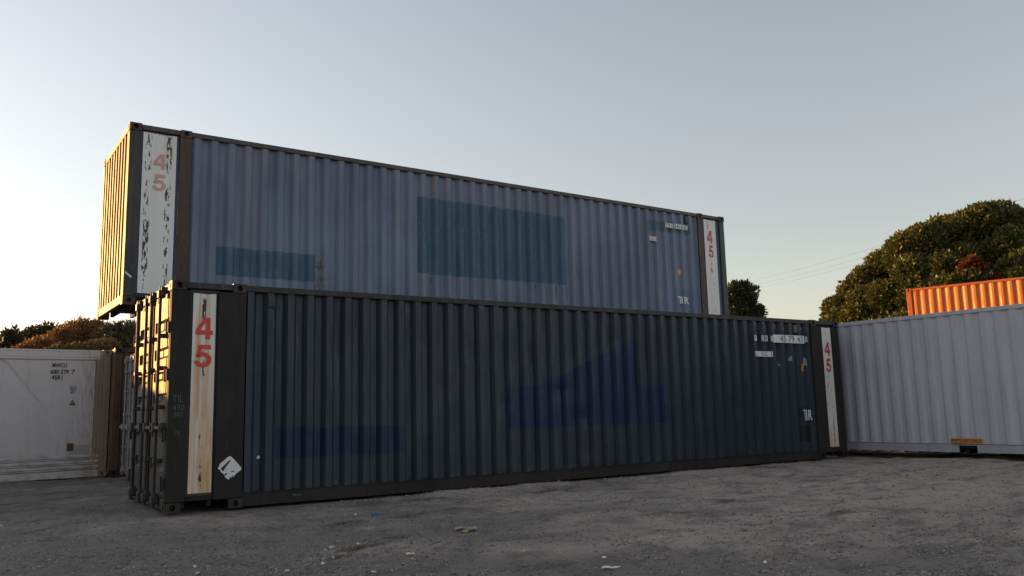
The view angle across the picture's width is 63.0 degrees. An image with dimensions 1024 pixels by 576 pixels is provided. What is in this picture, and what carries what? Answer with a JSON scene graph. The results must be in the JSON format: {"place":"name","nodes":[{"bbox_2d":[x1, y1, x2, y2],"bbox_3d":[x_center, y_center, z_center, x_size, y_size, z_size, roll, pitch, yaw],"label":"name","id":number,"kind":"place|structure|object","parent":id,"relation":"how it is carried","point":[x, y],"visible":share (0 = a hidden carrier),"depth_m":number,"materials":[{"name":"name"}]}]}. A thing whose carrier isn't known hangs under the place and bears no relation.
{"place":"outdoors","nodes":[
{"label":"outdoors","id":0,"kind":"place"},
{"bbox_2d":[0,449,1023,575],"bbox_3d":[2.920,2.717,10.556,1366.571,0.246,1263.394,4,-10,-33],"label":"ground","id":1,"kind":"structure","parent":0,"point":[572,555],"depth_m":8.83,"materials":[{"name":"grey gravel"}]},
{"bbox_2d":[0,324,26,347],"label":"tree","id":2,"kind":"object","parent":1,"relation":"on","point":[11,337],"visible":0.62,"depth_m":50.90,"materials":[{"name":"green plant"}]},
{"bbox_2d":[1,319,58,340],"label":"evergreen tree","id":3,"kind":"object","parent":1,"relation":"on","point":[32,331],"visible":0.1,"depth_m":54.78,"materials":[{"name":"green plant"}]},
{"bbox_2d":[10,333,61,348],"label":"autumn shrub","id":4,"kind":"object","parent":1,"relation":"on","point":[40,342],"visible":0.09,"depth_m":45.02,"materials":[{"name":"brown plant"}]},
{"bbox_2d":[0,348,111,481],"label":"refrigerated container","id":5,"kind":"object","parent":1,"relation":"on","point":[54,409],"visible":1,"depth_m":18.78,"materials":[{"name":"white metal"}]},
{"bbox_2d":[46,315,112,344],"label":"autumn shrub","id":6,"kind":"object","parent":1,"relation":"on","point":[77,330],"visible":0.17,"depth_m":47.05,"materials":[{"name":"brown plant"}]},
{"bbox_2d":[43,337,123,349],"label":"olive shrub","id":7,"kind":"object","parent":1,"relation":"on","point":[98,344],"visible":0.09,"depth_m":43.55,"materials":[{"name":"green plant"}]},
{"bbox_2d":[89,318,135,348],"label":"olive shrub","id":8,"kind":"object","parent":1,"relation":"on","point":[124,333],"visible":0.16,"depth_m":45.72,"materials":[{"name":"green plant"}]},
{"bbox_2d":[106,348,134,475],"bbox_3d":[-4.708,3.341,23.406,12.204,2.898,2.450,4,-10,-33],"label":"shipping container","id":9,"kind":"object","parent":1,"relation":"on","point":[116,411],"visible":0.06,"depth_m":19.16,"materials":[{"name":"red metal"}]},
{"bbox_2d":[119,353,134,475],"bbox_3d":[-2.900,3.018,20.844,12.298,2.593,2.450,4,-10,-33],"label":"shipping container","id":10,"kind":"object","parent":1,"relation":"on","point":[125,459],"visible":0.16,"depth_m":18.03,"materials":[{"name":"red metal"}]},
{"bbox_2d":[119,354,133,475],"bbox_3d":[-8.266,2.731,17.988,0.185,2.531,1.184,4,-10,-33],"label":"door","id":11,"kind":"structure","parent":10,"relation":"in","point":[128,368],"depth_m":18.07,"materials":[{"name":"paint"}]},
{"bbox_2d":[129,353,134,468],"bbox_3d":[-7.610,2.574,17.016,0.185,2.531,1.184,4,-10,-33],"label":"door","id":12,"kind":"structure","parent":10,"relation":"in","point":[134,353],"depth_m":17.32,"materials":[{"name":"paint"}]},
{"bbox_2d":[320,552,363,561],"bbox_3d":[-1.384,2.269,7.074,0.553,0.089,0.240,4,-10,-33],"label":"weed clump","id":13,"kind":"object","parent":1,"relation":"on","point":[339,557],"visible":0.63,"depth_m":7.01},
{"bbox_2d":[307,518,384,530],"bbox_3d":[-1.826,2.600,9.228,0.881,0.096,0.527,2,-9,-22],"label":"weed clump","id":14,"kind":"object","parent":1,"relation":"on","point":[348,523],"visible":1,"depth_m":9.15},
{"bbox_2d":[327,540,396,553],"bbox_3d":[-1.337,2.331,7.559,0.827,0.094,0.522,4,-10,-33],"label":"weed clump","id":15,"kind":"object","parent":1,"relation":"on","point":[355,548],"visible":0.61,"depth_m":7.52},
{"bbox_2d":[381,533,414,538],"bbox_3d":[-1.070,2.417,8.142,0.457,0.061,0.264,4,-10,-33],"label":"weed clump","id":16,"kind":"object","parent":1,"relation":"on","point":[399,537],"visible":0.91,"depth_m":8.11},
{"bbox_2d":[387,511,428,518],"bbox_3d":[-1.266,2.652,9.748,0.915,0.082,0.440,4,-10,-33],"label":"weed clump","id":17,"kind":"object","parent":1,"relation":"on","point":[409,516],"visible":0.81,"depth_m":9.71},
{"bbox_2d":[127,280,848,513],"bbox_3d":[0.707,1.903,15.179,13.822,2.898,2.454,4,-10,-33],"label":"shipping container","id":18,"kind":"object","parent":1,"relation":"on","point":[244,395],"visible":1,"depth_m":12.64,"materials":[{"name":"metal"}]},
{"bbox_2d":[127,295,153,502],"bbox_3d":[-5.294,1.569,11.905,0.185,2.836,1.184,4,-10,-33],"label":"door","id":19,"kind":"structure","parent":18,"relation":"in","point":[139,380],"depth_m":11.96,"materials":[{"name":"paint"}]},
{"bbox_2d":[141,286,170,508],"bbox_3d":[-4.638,1.412,10.932,0.185,2.836,1.184,4,-10,-33],"label":"door","id":20,"kind":"structure","parent":18,"relation":"in","point":[158,371],"depth_m":10.98,"materials":[{"name":"paint"}]},
{"bbox_2d":[96,121,728,319],"bbox_3d":[-1.018,-0.606,17.814,13.728,2.898,2.456,4,-10,-34],"label":"shipping container","id":21,"kind":"object","parent":18,"relation":"on","point":[187,206],"visible":0.89,"depth_m":15.39,"materials":[{"name":"metal"}]},
{"bbox_2d":[528,489,560,493],"bbox_3d":[0.511,2.862,11.746,0.870,0.095,0.493,4,-10,-33],"label":"weed clump","id":22,"kind":"object","parent":1,"relation":"on","point":[552,490],"visible":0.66,"depth_m":11.69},
{"bbox_2d":[601,566,620,568],"bbox_3d":[0.748,2.106,6.297,0.149,0.020,0.045,0,-8,-11],"label":"plastic strip","id":23,"kind":"object","parent":1,"relation":"on","point":[603,567],"visible":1,"depth_m":6.29,"materials":[{"name":"white plastic"}]},
{"bbox_2d":[727,278,767,317],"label":"broadleaf tree","id":24,"kind":"object","parent":1,"relation":"on","point":[743,297],"visible":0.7,"depth_m":59.20,"materials":[{"name":"green plant"}]},
{"bbox_2d":[818,198,1023,322],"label":"broadleaf tree","id":25,"kind":"object","parent":1,"relation":"on","point":[978,242],"visible":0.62,"depth_m":39.39,"materials":[{"name":"green plant"}]},
{"bbox_2d":[838,303,1023,454],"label":"shipping container","id":26,"kind":"object","parent":1,"relation":"on","point":[948,381],"visible":0.6,"depth_m":17.01,"materials":[{"name":"white metal"}]},
{"bbox_3d":[17.571,3.675,28.899,6.070,2.591,2.450,-9,-11,42],"label":"shipping container","id":27,"kind":"object","parent":1,"relation":"on","visible":0},
{"bbox_2d":[906,277,1023,315],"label":"shipping container","id":28,"kind":"object","parent":27,"relation":"on","point":[965,296],"visible":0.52,"depth_m":29.25,"materials":[{"name":"orange metal"}]},
{"bbox_2d":[0,0,1023,333],"label":"sky","id":29,"kind":"structure","parent":0,"point":[818,131],"materials":[{"name":"blue"}]}
]}

